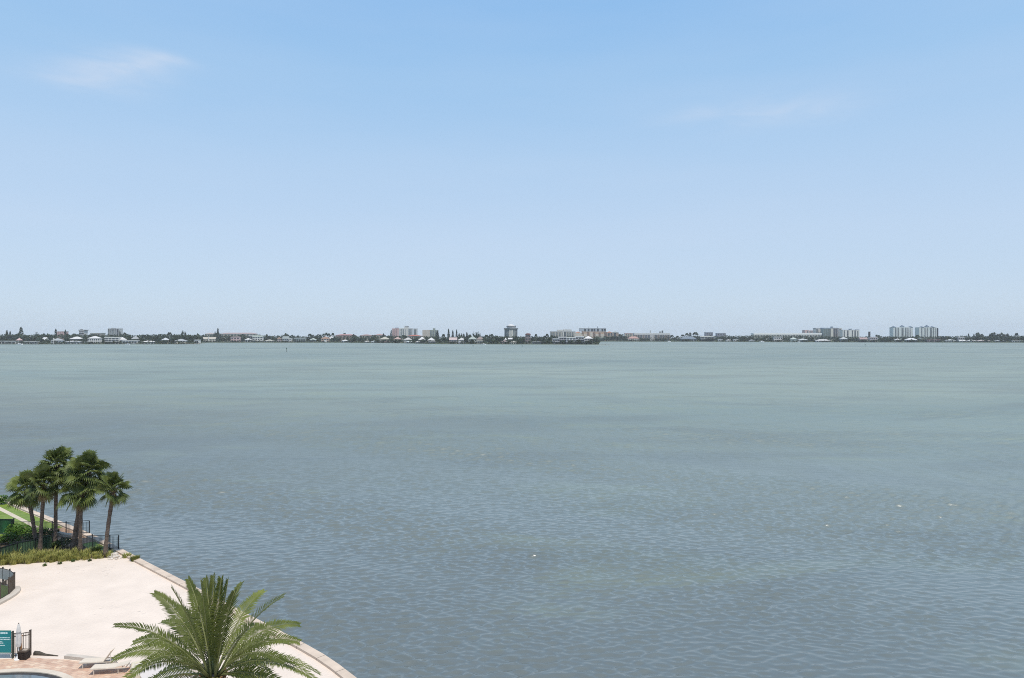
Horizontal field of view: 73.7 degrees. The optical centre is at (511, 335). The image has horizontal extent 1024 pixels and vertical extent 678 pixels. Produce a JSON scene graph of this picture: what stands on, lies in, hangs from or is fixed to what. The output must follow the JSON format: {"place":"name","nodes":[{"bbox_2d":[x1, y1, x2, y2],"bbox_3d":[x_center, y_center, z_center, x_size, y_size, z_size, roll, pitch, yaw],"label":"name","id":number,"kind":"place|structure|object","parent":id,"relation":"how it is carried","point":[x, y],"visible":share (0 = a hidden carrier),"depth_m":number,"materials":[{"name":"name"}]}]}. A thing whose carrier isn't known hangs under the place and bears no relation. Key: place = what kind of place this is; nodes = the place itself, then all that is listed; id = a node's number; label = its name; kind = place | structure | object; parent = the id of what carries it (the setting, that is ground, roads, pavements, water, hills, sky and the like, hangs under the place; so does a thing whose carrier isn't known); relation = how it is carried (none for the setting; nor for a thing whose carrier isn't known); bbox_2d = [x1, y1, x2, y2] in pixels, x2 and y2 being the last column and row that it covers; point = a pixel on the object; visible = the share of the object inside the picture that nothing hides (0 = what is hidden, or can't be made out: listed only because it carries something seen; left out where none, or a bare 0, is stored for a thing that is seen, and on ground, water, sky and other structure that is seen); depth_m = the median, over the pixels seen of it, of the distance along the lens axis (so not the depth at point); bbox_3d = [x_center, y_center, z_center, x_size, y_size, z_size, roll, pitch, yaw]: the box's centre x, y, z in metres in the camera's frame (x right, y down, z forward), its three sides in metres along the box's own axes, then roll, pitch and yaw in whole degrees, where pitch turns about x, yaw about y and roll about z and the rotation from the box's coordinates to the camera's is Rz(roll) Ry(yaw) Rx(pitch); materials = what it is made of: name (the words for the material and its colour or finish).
{"place":"outdoors","nodes":[
{"label":"outdoors","id":0,"kind":"place"},
{"bbox_2d":[0,507,30,525],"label":"sidewalk","id":1,"kind":"structure","parent":0,"point":[12,514],"depth_m":75.80,"materials":[{"name":"beige concrete"}]},
{"bbox_2d":[0,503,113,552],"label":"lawn","id":2,"kind":"structure","parent":0,"point":[21,514],"depth_m":75.01,"materials":[{"name":"green plant"}]},
{"bbox_2d":[0,495,8,503],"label":"hedge shrub","id":3,"kind":"object","parent":2,"relation":"on","point":[3,499],"visible":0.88,"depth_m":80.91,"materials":[{"name":"green plant"}]},
{"bbox_2d":[0,518,13,533],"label":"fence","id":4,"kind":"object","parent":2,"relation":"on","point":[4,523],"visible":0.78,"depth_m":68.72,"materials":[{"name":"green metal"}]},
{"bbox_2d":[0,535,112,565],"bbox_3d":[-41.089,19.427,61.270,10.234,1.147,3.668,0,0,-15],"label":"golden grass","id":5,"kind":"structure","parent":2,"relation":"on","point":[50,556],"depth_m":60.69,"materials":[{"name":"green plant"}]},
{"bbox_2d":[0,532,21,544],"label":"hedge shrub","id":6,"kind":"object","parent":5,"relation":"on","point":[6,537],"visible":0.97,"depth_m":65.27,"materials":[{"name":"green plant"}]},
{"bbox_2d":[3,523,31,536],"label":"hedge shrub","id":7,"kind":"object","parent":5,"relation":"on","point":[19,529],"visible":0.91,"depth_m":67.62,"materials":[{"name":"green plant"}]},
{"bbox_2d":[5,469,47,538],"bbox_3d":[-45.541,16.261,63.965,3.389,7.529,3.685,0,0,0],"label":"cabbage palm","id":8,"kind":"object","parent":5,"relation":"on","point":[16,498],"visible":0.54,"depth_m":63.54,"materials":[{"name":"green plant"}]},
{"bbox_2d":[0,534,52,555],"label":"fence","id":9,"kind":"object","parent":5,"relation":"on","point":[47,541],"visible":0.81,"depth_m":62.28,"materials":[{"name":"black metal"}]},
{"bbox_2d":[17,534,48,539],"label":"hedge shrub","id":10,"kind":"object","parent":5,"relation":"on","point":[29,536],"visible":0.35,"depth_m":65.43,"materials":[{"name":"green plant"}]},
{"bbox_2d":[22,463,65,552],"bbox_3d":[-43.174,15.817,62.934,3.777,8.383,3.427,0,0,19],"label":"cabbage palm","id":11,"kind":"object","parent":5,"relation":"on","point":[41,475],"visible":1,"depth_m":62.55,"materials":[{"name":"green plant"}]},
{"bbox_2d":[38,444,81,547],"bbox_3d":[-42.839,15.122,64.514,4.062,9.767,3.497,0,0,0],"label":"cabbage palm","id":12,"kind":"object","parent":5,"relation":"on","point":[61,454],"visible":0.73,"depth_m":64.33,"materials":[{"name":"green plant"}]},
{"bbox_2d":[55,471,100,552],"bbox_3d":[-39.883,16.132,63.039,4.508,7.782,3.989,0,0,0],"label":"cabbage palm","id":13,"kind":"object","parent":5,"relation":"on","point":[80,504],"visible":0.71,"depth_m":62.62,"materials":[{"name":"green plant"}]},
{"bbox_2d":[61,449,111,550],"bbox_3d":[-39.473,15.250,63.337,3.884,9.541,4.288,0,0,33],"label":"cabbage palm","id":14,"kind":"object","parent":5,"relation":"on","point":[90,461],"visible":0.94,"depth_m":62.82,"materials":[{"name":"green plant"}]},
{"bbox_2d":[61,534,118,550],"bbox_3d":[-39.143,19.260,63.597,5.202,1.480,0.593,0,0,-3],"label":"fence","id":15,"kind":"object","parent":5,"relation":"on","point":[93,540],"visible":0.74,"depth_m":63.57,"materials":[{"name":"black metal"}]},
{"bbox_2d":[90,545,101,551],"bbox_3d":[-38.410,19.679,63.053,1.194,0.642,1.231,0,0,35],"label":"grass tuft","id":16,"kind":"object","parent":5,"relation":"on","point":[97,549],"visible":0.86,"depth_m":63.01,"materials":[{"name":"green plant"}]},
{"bbox_2d":[95,471,132,557],"bbox_3d":[-36.021,16.078,61.721,3.332,7.872,3.163,0,0,0],"label":"cabbage palm","id":17,"kind":"object","parent":5,"relation":"on","point":[110,482],"visible":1,"depth_m":61.49,"materials":[{"name":"green plant"}]},
{"bbox_2d":[38,527,91,547],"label":"path","id":18,"kind":"structure","parent":0,"point":[84,539],"depth_m":67.21,"materials":[{"name":"beige concrete"}]},
{"bbox_2d":[37,527,59,535],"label":"hedge shrub","id":19,"kind":"object","parent":18,"relation":"on","point":[47,532],"visible":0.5,"depth_m":67.55,"materials":[{"name":"green plant"}]},
{"bbox_2d":[11,520,89,533],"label":"fence","id":20,"kind":"object","parent":18,"relation":"on","point":[45,523],"visible":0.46,"depth_m":68.45,"materials":[{"name":"black metal"}]},
{"bbox_2d":[48,528,72,537],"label":"garden kerb","id":21,"kind":"structure","parent":18,"relation":"on","point":[64,534],"depth_m":67.62,"materials":[{"name":"concrete"}]},
{"bbox_2d":[51,537,71,547],"bbox_3d":[-42.286,19.601,64.641,1.926,0.851,1.925,0,0,0],"label":"hedge shrub","id":22,"kind":"object","parent":18,"relation":"on","point":[64,540],"visible":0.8,"depth_m":64.22,"materials":[{"name":"green plant"}]},
{"bbox_2d":[70,337,83,343],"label":"waterfront house","id":23,"kind":"structure","parent":0,"point":[76,338],"depth_m":1673.44,"materials":[{"name":"paint"}]},
{"bbox_2d":[0,510,339,677],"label":"ground","id":24,"kind":"structure","parent":0,"point":[81,607],"depth_m":49.84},
{"bbox_2d":[1,584,7,597],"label":"turf","id":25,"kind":"structure","parent":24,"relation":"on","point":[4,590],"depth_m":53.51,"materials":[{"name":"green plant"}]},
{"bbox_2d":[0,567,13,584],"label":"fence","id":26,"kind":"object","parent":25,"relation":"on","point":[5,574],"visible":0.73,"depth_m":54.54,"materials":[{"name":"black metal"}]},
{"bbox_2d":[0,630,13,658],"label":"notice sign","id":27,"kind":"object","parent":24,"relation":"on","point":[5,641],"visible":1,"depth_m":42.21,"materials":[{"name":"teal paint"}]},
{"bbox_2d":[0,572,15,598],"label":"fence","id":28,"kind":"object","parent":24,"relation":"on","point":[11,583],"visible":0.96,"depth_m":52.57,"materials":[{"name":"brown metal"}]},
{"bbox_2d":[0,586,20,604],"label":"court kerb","id":29,"kind":"structure","parent":24,"relation":"on","point":[14,593],"depth_m":52.11,"materials":[{"name":"concrete"}]},
{"bbox_2d":[11,629,31,656],"bbox_3d":[-30.573,19.205,42.504,1.104,1.590,0.290,0,0,-15],"label":"fence","id":30,"kind":"object","parent":24,"relation":"on","point":[30,638],"visible":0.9,"depth_m":42.64,"materials":[{"name":"brown metal"}]},
{"bbox_2d":[33,651,57,655],"bbox_3d":[-29.107,19.900,42.724,1.615,0.273,0.266,0,0,3],"label":"driftwood","id":31,"kind":"object","parent":24,"relation":"on","point":[38,653],"visible":1,"depth_m":42.65,"materials":[{"name":"grey wood"}]},
{"bbox_2d":[0,658,130,677],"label":"pool deck","id":32,"kind":"structure","parent":24,"relation":"on","point":[73,669],"depth_m":41.09,"materials":[{"name":"beige stone"}]},
{"bbox_2d":[14,623,21,660],"bbox_3d":[-30.478,18.870,42.175,0.480,2.260,0.473,0,0,0],"label":"closed umbrella","id":33,"kind":"object","parent":32,"relation":"on","point":[18,637],"visible":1,"depth_m":42.09,"materials":[{"name":"white fabric"}]},
{"bbox_2d":[17,648,30,659],"bbox_3d":[-30.157,19.700,42.209,0.540,0.600,0.440,0,0,0],"label":"litter bin","id":34,"kind":"object","parent":32,"relation":"on","point":[23,653],"visible":1,"depth_m":42.02,"materials":[{"name":"metal"}]},
{"bbox_2d":[0,668,72,677],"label":"swimming pool","id":35,"kind":"structure","parent":32,"relation":"on","point":[25,673],"depth_m":40.22,"materials":[{"name":"concrete"}]},
{"bbox_2d":[79,647,114,668],"bbox_3d":[-24.973,19.483,41.255,1.990,0.994,0.640,0,0,-6],"label":"lounge chair","id":36,"kind":"object","parent":32,"relation":"on","point":[93,660],"visible":0.81,"depth_m":41.14,"materials":[{"name":"white plastic"}]},
{"bbox_2d":[90,660,130,675],"bbox_3d":[-23.800,19.701,40.510,2.099,0.558,0.640,0,0,-7],"label":"lounge chair","id":37,"kind":"object","parent":32,"relation":"on","point":[98,667],"visible":1,"depth_m":40.40,"materials":[{"name":"white plastic"}]},
{"bbox_2d":[64,654,116,663],"bbox_3d":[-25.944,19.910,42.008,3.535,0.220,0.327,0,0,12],"label":"lounge chair","id":38,"kind":"object","parent":24,"relation":"on","point":[74,657],"visible":0.67,"depth_m":42.10,"materials":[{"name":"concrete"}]},
{"bbox_2d":[129,554,139,561],"bbox_3d":[-33.522,19.737,60.702,1.119,0.526,1.048,0,0,22],"label":"grass tuft","id":39,"kind":"object","parent":24,"relation":"on","point":[133,558],"visible":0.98,"depth_m":60.60,"materials":[{"name":"green plant"}]},
{"bbox_2d":[130,659,160,677],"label":"ramp kerb","id":40,"kind":"structure","parent":24,"relation":"on","point":[133,664],"depth_m":40.76,"materials":[{"name":"white concrete"}]},
{"bbox_2d":[130,662,193,677],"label":"ramp","id":41,"kind":"structure","parent":24,"relation":"on","point":[148,673],"depth_m":39.99,"materials":[{"name":"white concrete"}]},
{"bbox_2d":[6,502,355,677],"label":"seawall","id":42,"kind":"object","parent":24,"relation":"on","point":[338,670],"visible":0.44,"depth_m":53.89,"materials":[{"name":"beige concrete"}]},
{"bbox_2d":[111,572,320,677],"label":"date palm","id":43,"kind":"object","parent":24,"relation":"on","point":[203,627],"visible":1,"depth_m":24.95,"materials":[{"name":"green plant"}]},
{"bbox_2d":[231,337,240,341],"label":"waterfront house","id":44,"kind":"structure","parent":0,"point":[236,339],"depth_m":2033.08,"materials":[{"name":"paint"}]},
{"bbox_2d":[252,335,263,341],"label":"waterfront house","id":45,"kind":"structure","parent":0,"point":[258,337],"depth_m":2034.08,"materials":[{"name":"paint"}]},
{"bbox_2d":[449,337,456,342],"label":"waterfront house","id":46,"kind":"structure","parent":0,"point":[451,339],"depth_m":1715.06,"materials":[{"name":"paint"}]},
{"bbox_2d":[504,324,517,336],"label":"hotel tower","id":47,"kind":"structure","parent":0,"point":[510,330],"depth_m":1824.87,"materials":[{"name":"paint"}]},
{"bbox_2d":[0,342,1023,677],"bbox_3d":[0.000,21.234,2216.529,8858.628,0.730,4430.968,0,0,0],"label":"water","id":48,"kind":"structure","parent":0,"point":[658,510],"depth_m":91.45,"materials":[{"name":"liquid"}]},
{"bbox_2d":[0,0,1023,338],"label":"sky","id":49,"kind":"structure","parent":0,"point":[301,168],"materials":[{"name":"blue"}]},
{"bbox_2d":[12,339,1023,344],"bbox_3d":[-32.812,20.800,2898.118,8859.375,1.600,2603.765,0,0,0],"label":"terrain","id":50,"kind":"structure","parent":0,"point":[572,344],"depth_m":2027.20,"materials":[{"name":"green plant"}]},
{"bbox_2d":[0,341,18,343],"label":"waterfront house","id":51,"kind":"structure","parent":50,"relation":"on","point":[10,342],"depth_m":1640.44,"materials":[{"name":"paint"}]},
{"bbox_2d":[24,341,39,343],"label":"waterfront house","id":52,"kind":"structure","parent":50,"relation":"on","point":[33,342],"depth_m":1642.98,"materials":[{"name":"paint"}]},
{"bbox_2d":[50,338,64,343],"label":"waterfront house","id":53,"kind":"structure","parent":50,"relation":"on","point":[59,340],"depth_m":1653.02,"materials":[{"name":"paint"}]},
{"bbox_2d":[57,331,68,339],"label":"apartment block","id":54,"kind":"structure","parent":50,"relation":"on","point":[60,332],"depth_m":1791.50,"materials":[{"name":"paint"}]},
{"bbox_2d":[66,341,81,343],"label":"waterfront house","id":55,"kind":"structure","parent":50,"relation":"on","point":[79,342],"depth_m":1647.83,"materials":[{"name":"paint"}]},
{"bbox_2d":[79,329,87,341],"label":"apartment block","id":56,"kind":"structure","parent":50,"relation":"on","point":[82,332],"depth_m":1833.87,"materials":[{"name":"paint"}]},
{"bbox_2d":[88,336,101,343],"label":"waterfront house","id":57,"kind":"structure","parent":50,"relation":"on","point":[94,339],"depth_m":1655.24,"materials":[{"name":"paint"}]},
{"bbox_2d":[104,337,121,343],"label":"waterfront house","id":58,"kind":"structure","parent":50,"relation":"on","point":[111,339],"depth_m":1655.22,"materials":[{"name":"paint"}]},
{"bbox_2d":[108,328,122,336],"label":"condominium","id":59,"kind":"structure","parent":50,"relation":"on","point":[113,331],"depth_m":1867.25,"materials":[{"name":"paint"}]},
{"bbox_2d":[122,340,139,343],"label":"boathouse","id":60,"kind":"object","parent":50,"relation":"on","point":[131,341],"visible":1,"depth_m":1653.19,"materials":[{"name":"paint"}]},
{"bbox_2d":[142,341,155,343],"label":"waterfront house","id":61,"kind":"structure","parent":50,"relation":"on","point":[143,342],"depth_m":1657.40,"materials":[{"name":"paint"}]},
{"bbox_2d":[175,339,186,343],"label":"waterfront house","id":62,"kind":"structure","parent":50,"relation":"on","point":[182,340],"depth_m":1675.54,"materials":[{"name":"paint"}]},
{"bbox_2d":[203,337,216,341],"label":"waterfront house","id":63,"kind":"structure","parent":50,"relation":"on","point":[212,339],"depth_m":2033.08,"materials":[{"name":"paint"}]},
{"bbox_2d":[221,333,257,341],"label":"apartment row","id":64,"kind":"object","parent":50,"relation":"on","point":[236,334],"visible":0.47,"depth_m":2195.07,"materials":[{"name":"paint"}]},
{"bbox_2d":[282,336,288,340],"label":"waterfront house","id":65,"kind":"structure","parent":50,"relation":"on","point":[284,338],"depth_m":2033.08,"materials":[{"name":"paint"}]},
{"bbox_2d":[294,338,305,341],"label":"waterfront house","id":66,"kind":"structure","parent":50,"relation":"on","point":[298,339],"depth_m":2030.91,"materials":[{"name":"paint"}]},
{"bbox_2d":[321,336,329,341],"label":"waterfront house","id":67,"kind":"structure","parent":50,"relation":"on","point":[325,339],"depth_m":2031.08,"materials":[{"name":"paint"}]},
{"bbox_2d":[335,334,355,340],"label":"apartment row","id":68,"kind":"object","parent":50,"relation":"on","point":[343,335],"visible":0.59,"depth_m":2133.80,"materials":[{"name":"paint"}]},
{"bbox_2d":[359,334,371,340],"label":"apartment row","id":69,"kind":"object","parent":50,"relation":"on","point":[365,335],"visible":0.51,"depth_m":2066.41,"materials":[{"name":"paint"}]},
{"bbox_2d":[392,326,412,339],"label":"condominium","id":70,"kind":"structure","parent":50,"relation":"on","point":[406,331],"depth_m":2076.94,"materials":[{"name":"paint"}]},
{"bbox_2d":[407,335,421,338],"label":"apartment row","id":71,"kind":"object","parent":50,"relation":"on","point":[413,336],"visible":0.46,"depth_m":1896.06,"materials":[{"name":"paint"}]},
{"bbox_2d":[413,329,417,334],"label":"condominium","id":72,"kind":"structure","parent":50,"relation":"on","point":[415,331],"depth_m":2022.31,"materials":[{"name":"paint"}]},
{"bbox_2d":[422,328,437,341],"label":"condominium","id":73,"kind":"structure","parent":50,"relation":"on","point":[428,333],"depth_m":1963.93,"materials":[{"name":"paint"}]},
{"bbox_2d":[0,334,1023,343],"bbox_3d":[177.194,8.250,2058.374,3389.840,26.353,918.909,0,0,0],"label":"woodland","id":74,"kind":"object","parent":50,"relation":"on","point":[246,337],"visible":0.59,"depth_m":1875.64,"materials":[{"name":"green plant"}]},
{"bbox_2d":[552,338,558,343],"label":"waterfront house","id":75,"kind":"structure","parent":50,"relation":"on","point":[556,340],"depth_m":1620.65,"materials":[{"name":"paint"}]},
{"bbox_2d":[550,329,574,336],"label":"condominium","id":76,"kind":"structure","parent":50,"relation":"on","point":[564,333],"depth_m":1770.08,"materials":[{"name":"paint"}]},
{"bbox_2d":[566,337,575,343],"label":"waterfront house","id":77,"kind":"structure","parent":50,"relation":"on","point":[570,339],"depth_m":1614.72,"materials":[{"name":"paint"}]},
{"bbox_2d":[575,336,583,343],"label":"waterfront house","id":78,"kind":"structure","parent":50,"relation":"on","point":[580,338],"depth_m":1615.33,"materials":[{"name":"paint"}]},
{"bbox_2d":[584,336,592,343],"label":"waterfront house","id":79,"kind":"structure","parent":50,"relation":"on","point":[587,338],"depth_m":1608.90,"materials":[{"name":"paint"}]},
{"bbox_2d":[575,326,618,340],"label":"condominium","id":80,"kind":"structure","parent":50,"relation":"on","point":[596,332],"depth_m":2530.00,"materials":[{"name":"paint"}]},
{"bbox_2d":[624,333,632,336],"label":"apartment block","id":81,"kind":"structure","parent":50,"relation":"on","point":[628,334],"depth_m":2504.66,"materials":[{"name":"paint"}]},
{"bbox_2d":[627,336,638,340],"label":"waterfront house","id":82,"kind":"structure","parent":50,"relation":"on","point":[633,338],"depth_m":2396.20,"materials":[{"name":"paint"}]},
{"bbox_2d":[633,330,669,340],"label":"apartment block","id":83,"kind":"structure","parent":50,"relation":"on","point":[650,335],"depth_m":2431.48,"materials":[{"name":"paint"}]},
{"bbox_2d":[681,336,695,340],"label":"waterfront house","id":84,"kind":"structure","parent":50,"relation":"on","point":[692,338],"depth_m":2364.78,"materials":[{"name":"paint"}]},
{"bbox_2d":[700,336,713,340],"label":"waterfront house","id":85,"kind":"structure","parent":50,"relation":"on","point":[704,337],"depth_m":2354.04,"materials":[{"name":"paint"}]},
{"bbox_2d":[704,332,712,335],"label":"apartment block","id":86,"kind":"structure","parent":50,"relation":"on","point":[708,333],"depth_m":3039.31,"materials":[{"name":"paint"}]},
{"bbox_2d":[715,333,725,336],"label":"apartment block","id":87,"kind":"structure","parent":50,"relation":"on","point":[719,334],"depth_m":3069.32,"materials":[{"name":"paint"}]},
{"bbox_2d":[773,337,782,341],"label":"waterfront house","id":88,"kind":"structure","parent":50,"relation":"on","point":[777,338],"depth_m":2238.93,"materials":[{"name":"paint"}]},
{"bbox_2d":[751,333,821,339],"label":"long hall","id":89,"kind":"structure","parent":50,"relation":"on","point":[789,334],"depth_m":2544.58,"materials":[{"name":"paint"}]},
{"bbox_2d":[802,330,812,332],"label":"condominium","id":90,"kind":"structure","parent":50,"relation":"on","point":[807,331],"depth_m":3283.11,"materials":[{"name":"paint"}]},
{"bbox_2d":[813,328,819,332],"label":"condominium","id":91,"kind":"structure","parent":50,"relation":"on","point":[816,330],"depth_m":2588.37,"materials":[{"name":"paint"}]},
{"bbox_2d":[815,339,830,341],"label":"waterfront house","id":92,"kind":"structure","parent":50,"relation":"on","point":[821,340],"depth_m":2167.88,"materials":[{"name":"paint"}]},
{"bbox_2d":[820,328,830,339],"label":"condominium","id":93,"kind":"structure","parent":50,"relation":"on","point":[825,331],"depth_m":2557.00,"materials":[{"name":"paint"}]},
{"bbox_2d":[830,326,837,339],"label":"condominium","id":94,"kind":"structure","parent":50,"relation":"on","point":[834,331],"depth_m":2556.31,"materials":[{"name":"paint"}]},
{"bbox_2d":[840,329,858,338],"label":"condominium","id":95,"kind":"structure","parent":50,"relation":"on","point":[850,333],"depth_m":2503.13,"materials":[{"name":"paint"}]},
{"bbox_2d":[889,325,912,338],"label":"condominium","id":96,"kind":"structure","parent":50,"relation":"on","point":[902,331],"depth_m":2351.36,"materials":[{"name":"paint"}]},
{"bbox_2d":[915,325,937,338],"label":"condominium","id":97,"kind":"structure","parent":50,"relation":"on","point":[927,331],"depth_m":2277.43,"materials":[{"name":"paint"}]},
{"bbox_2d":[925,339,940,341],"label":"waterfront house","id":98,"kind":"structure","parent":50,"relation":"on","point":[930,340],"depth_m":2081.66,"materials":[{"name":"paint"}]},
{"bbox_2d":[989,336,999,340],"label":"broad tree","id":99,"kind":"object","parent":50,"relation":"on","point":[993,338],"visible":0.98,"depth_m":2086.70,"materials":[{"name":"green plant"}]},
{"bbox_2d":[525,333,530,343],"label":"waterfront house","id":100,"kind":"structure","parent":0,"point":[527,337],"depth_m":1663.95,"materials":[{"name":"paint"}]},
{"bbox_2d":[558,337,565,343],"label":"waterfront house","id":101,"kind":"structure","parent":0,"point":[562,338],"depth_m":1630.13,"materials":[{"name":"paint"}]},
{"bbox_2d":[868,337,877,341],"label":"waterfront house","id":102,"kind":"structure","parent":0,"point":[872,338],"depth_m":2124.19,"materials":[{"name":"paint"}]}
]}

